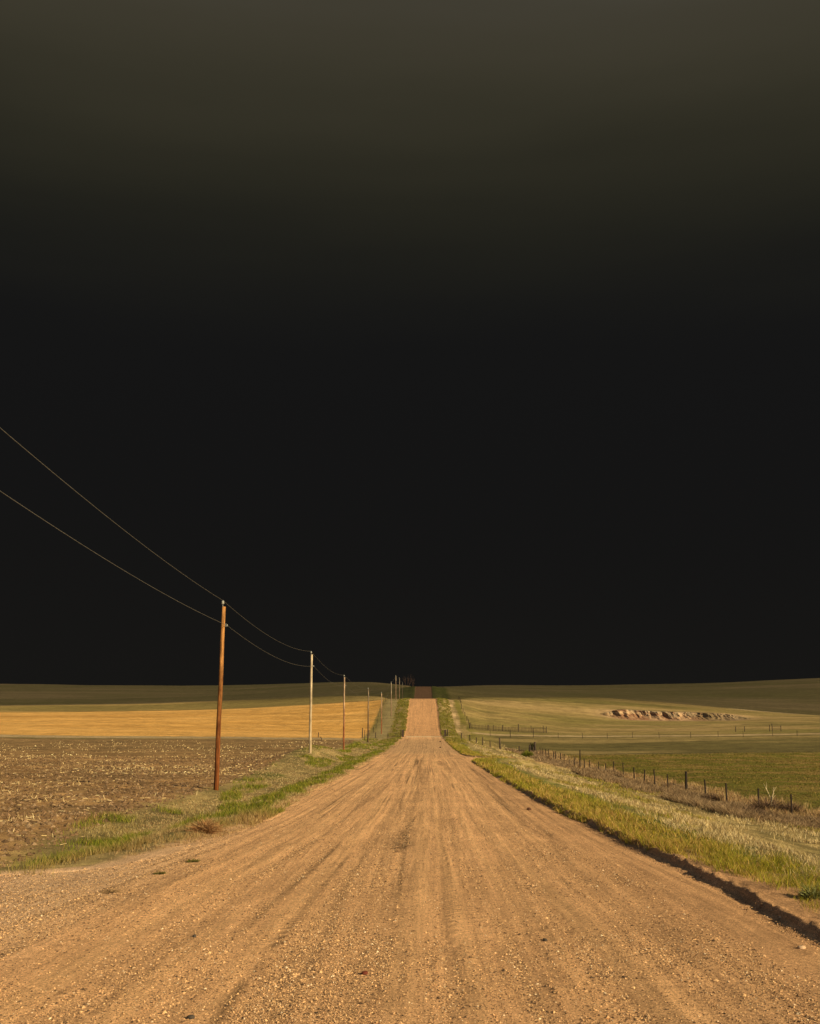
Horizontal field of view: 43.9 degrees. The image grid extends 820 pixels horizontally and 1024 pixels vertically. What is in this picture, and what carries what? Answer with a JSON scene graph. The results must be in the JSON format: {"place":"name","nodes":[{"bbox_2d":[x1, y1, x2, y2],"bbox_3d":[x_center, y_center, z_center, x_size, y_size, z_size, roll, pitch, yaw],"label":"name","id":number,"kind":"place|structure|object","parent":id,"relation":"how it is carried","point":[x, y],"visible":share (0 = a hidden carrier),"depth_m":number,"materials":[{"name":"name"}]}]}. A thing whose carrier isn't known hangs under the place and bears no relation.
{"place":"outdoors","nodes":[
{"label":"outdoors","id":0,"kind":"place"},
{"bbox_2d":[0,686,819,1023],"bbox_3d":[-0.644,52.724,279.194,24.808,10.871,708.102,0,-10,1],"label":"road","id":1,"kind":"structure","parent":0,"point":[438,766],"depth_m":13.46,"materials":[{"name":"brown gravel"}]},
{"bbox_2d":[100,889,121,893],"bbox_3d":[-4.731,5.986,16.083,0.348,0.057,0.320,8,-13,-39],"label":"dry sprig","id":2,"kind":"object","parent":1,"relation":"on","point":[107,891],"visible":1,"depth_m":16.09,"materials":[{"name":"plant"}]},
{"bbox_2d":[153,870,165,874],"bbox_3d":[-4.497,6.468,18.276,0.260,0.065,0.259,-7,-12,34],"label":"road weed","id":3,"kind":"object","parent":1,"relation":"on","point":[162,872],"visible":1,"depth_m":18.26,"materials":[{"name":"green plant"}]},
{"bbox_2d":[184,859,200,862],"bbox_3d":[-4.290,6.868,20.096,0.326,0.080,0.364,0,-10,1],"label":"road weed","id":4,"kind":"object","parent":1,"relation":"on","point":[193,860],"visible":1,"depth_m":20.07,"materials":[{"name":"green plant"}]},
{"bbox_2d":[0,678,819,945],"bbox_3d":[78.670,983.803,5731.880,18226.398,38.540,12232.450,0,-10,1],"label":"ground","id":5,"kind":"structure","parent":0,"point":[50,715],"depth_m":215.55,"materials":[{"name":"green plant"}]},
{"bbox_2d":[0,748,297,867],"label":"soil clods","id":6,"kind":"object","parent":5,"relation":"on","point":[51,822],"visible":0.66,"depth_m":43.70,"materials":[{"name":"soil"}]},
{"bbox_2d":[0,740,341,855],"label":"corn stubble","id":7,"kind":"object","parent":5,"relation":"on","point":[122,760],"visible":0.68,"depth_m":74.08,"materials":[{"name":"brown plant"}]},
{"bbox_2d":[0,738,399,875],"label":"roadside grass","id":8,"kind":"structure","parent":5,"relation":"on","point":[253,811],"depth_m":33.52,"materials":[{"name":"green plant"}]},
{"bbox_2d":[183,817,226,833],"bbox_3d":[-5.264,7.984,25.937,1.205,0.380,1.237,-9,-13,41],"label":"rusty weed","id":9,"kind":"object","parent":5,"relation":"on","point":[206,827],"visible":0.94,"depth_m":25.85,"materials":[{"name":"plant"}]},
{"bbox_2d":[213,601,227,790],"bbox_3d":[-9.161,9.014,49.315,0.457,9.442,0.248,0,-10,1],"label":"utility pole","id":10,"kind":"object","parent":5,"relation":"on","point":[218,735],"visible":0.93,"depth_m":49.19,"materials":[{"name":"orange wood"}]},
{"bbox_2d":[0,428,394,693],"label":"power line","id":11,"kind":"object","parent":10,"relation":"attached to","point":[132,536],"visible":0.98,"depth_m":33.00,"materials":[{"name":"metal"}]},
{"bbox_2d":[0,491,399,699],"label":"power line","id":12,"kind":"object","parent":10,"relation":"attached to","point":[139,579],"visible":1,"depth_m":33.41,"materials":[{"name":"metal"}]},
{"bbox_2d":[309,651,313,753],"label":"utility pole","id":13,"kind":"object","parent":5,"relation":"on","point":[310,721],"visible":0.97,"depth_m":93.30,"materials":[{"name":"grey wood"}]},
{"bbox_2d":[343,675,344,749],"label":"utility pole","id":14,"kind":"object","parent":5,"relation":"on","point":[344,714],"visible":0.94,"depth_m":137.41,"materials":[{"name":"red wood"}]},
{"bbox_2d":[318,728,400,737],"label":"wing fence","id":15,"kind":"object","parent":5,"relation":"on","point":[362,733],"visible":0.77,"depth_m":204.53,"materials":[{"name":"brown wood"}]},
{"bbox_2d":[367,689,369,742],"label":"utility pole","id":16,"kind":"object","parent":5,"relation":"on","point":[368,719],"visible":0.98,"depth_m":181.28,"materials":[{"name":"brown wood"}]},
{"bbox_2d":[381,692,381,733],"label":"utility pole","id":17,"kind":"object","parent":5,"relation":"on","point":[381,713],"visible":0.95,"depth_m":225.71,"materials":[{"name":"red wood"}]},
{"bbox_2d":[391,683,391,715],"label":"utility pole","id":18,"kind":"object","parent":5,"relation":"on","point":[391,699],"visible":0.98,"depth_m":270.47,"materials":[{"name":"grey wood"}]},
{"bbox_2d":[377,698,467,743],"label":"slope grass","id":19,"kind":"structure","parent":5,"relation":"on","point":[403,723],"depth_m":254.21,"materials":[{"name":"green plant"}]},
{"bbox_2d":[402,730,445,736],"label":"cattle guard","id":20,"kind":"object","parent":5,"relation":"on","point":[423,736],"visible":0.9,"depth_m":209.94,"materials":[{"name":"metal"}]},
{"bbox_2d":[447,729,533,751],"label":"wing fence","id":21,"kind":"object","parent":5,"relation":"on","point":[484,742],"visible":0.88,"depth_m":192.64,"materials":[{"name":"brown wood"}]},
{"bbox_2d":[470,723,546,732],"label":"picket fence","id":22,"kind":"object","parent":5,"relation":"on","point":[532,728],"visible":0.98,"depth_m":244.38,"materials":[{"name":"brown wood"}]},
{"bbox_2d":[521,749,532,756],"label":"green shrub","id":23,"kind":"object","parent":5,"relation":"on","point":[530,753],"visible":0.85,"depth_m":161.91,"materials":[{"name":"green plant"}]},
{"bbox_2d":[445,739,819,912],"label":"verge grass","id":24,"kind":"structure","parent":5,"relation":"on","point":[572,800],"depth_m":24.15,"materials":[{"name":"green plant"}]},
{"bbox_2d":[450,736,819,881],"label":"dry grass","id":25,"kind":"structure","parent":5,"relation":"on","point":[677,816],"depth_m":40.70,"materials":[{"name":"plant"}]},
{"bbox_2d":[455,750,817,973],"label":"bank rubble","id":26,"kind":"object","parent":5,"relation":"on","point":[761,904],"visible":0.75,"depth_m":17.91,"materials":[{"name":"stone"}]},
{"bbox_2d":[492,731,818,738],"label":"cross fence","id":27,"kind":"object","parent":5,"relation":"on","point":[533,732],"visible":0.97,"depth_m":226.27,"materials":[{"name":"wood"}]},
{"bbox_2d":[505,748,819,831],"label":"fence brush","id":28,"kind":"object","parent":5,"relation":"on","point":[675,793],"visible":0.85,"depth_m":66.85,"materials":[{"name":"plant"}]},
{"bbox_2d":[600,709,750,720],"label":"eroded bank","id":29,"kind":"structure","parent":5,"relation":"on","point":[628,714],"depth_m":324.80,"materials":[{"name":"beige soil"}]},
{"bbox_2d":[537,749,819,817],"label":"tall dry grass","id":30,"kind":"structure","parent":5,"relation":"on","point":[751,797],"depth_m":80.36,"materials":[{"name":"plant"}]},
{"bbox_2d":[542,748,816,814],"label":"wire fence","id":31,"kind":"object","parent":5,"relation":"on","point":[686,782],"visible":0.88,"depth_m":86.62,"materials":[{"name":"metal"}]},
{"bbox_2d":[562,751,819,811],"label":"crop rows","id":32,"kind":"object","parent":5,"relation":"on","point":[723,769],"visible":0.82,"depth_m":128.86,"materials":[{"name":"green plant"}]},
{"bbox_2d":[698,792,724,800],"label":"brush clump","id":33,"kind":"object","parent":5,"relation":"on","point":[712,796],"visible":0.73,"depth_m":73.12,"materials":[{"name":"plant"}]},
{"bbox_2d":[618,811,809,889],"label":"yellow wildflowers","id":34,"kind":"object","parent":5,"relation":"on","point":[711,851],"visible":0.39,"depth_m":25.24,"materials":[{"name":"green plant"}]},
{"bbox_2d":[738,805,768,814],"bbox_3d":[18.360,16.065,54.666,2.521,0.674,2.228,4,-10,-21],"label":"brush clump","id":35,"kind":"object","parent":5,"relation":"on","point":[764,812],"visible":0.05,"depth_m":54.60,"materials":[{"name":"plant"}]},
{"bbox_2d":[743,797,784,810],"bbox_3d":[21.710,17.866,62.200,3.040,1.058,3.026,-5,-11,28],"label":"brush clump","id":36,"kind":"object","parent":5,"relation":"on","point":[758,804],"visible":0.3,"depth_m":62.07,"materials":[{"name":"plant"}]},
{"bbox_2d":[763,783,775,800],"bbox_3d":[22.008,17.519,62.387,0.844,1.854,0.418,-9,-14,44],"label":"bare sapling","id":37,"kind":"object","parent":5,"relation":"on","point":[771,798],"visible":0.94,"depth_m":62.32,"materials":[{"name":"beige plant"}]},
{"bbox_2d":[773,799,806,813],"bbox_3d":[22.880,17.772,61.346,2.217,0.892,2.132,5,-11,-26],"label":"brush clump","id":38,"kind":"object","parent":5,"relation":"on","point":[789,805],"visible":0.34,"depth_m":61.19,"materials":[{"name":"plant"}]},
{"bbox_2d":[796,882,819,899],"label":"green shrub","id":39,"kind":"object","parent":5,"relation":"on","point":[813,893],"visible":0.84,"depth_m":14.94,"materials":[{"name":"green plant"}]},
{"bbox_2d":[0,0,819,686],"label":"sky","id":40,"kind":"structure","parent":0,"point":[438,343],"materials":[{"name":"black"}]}
]}

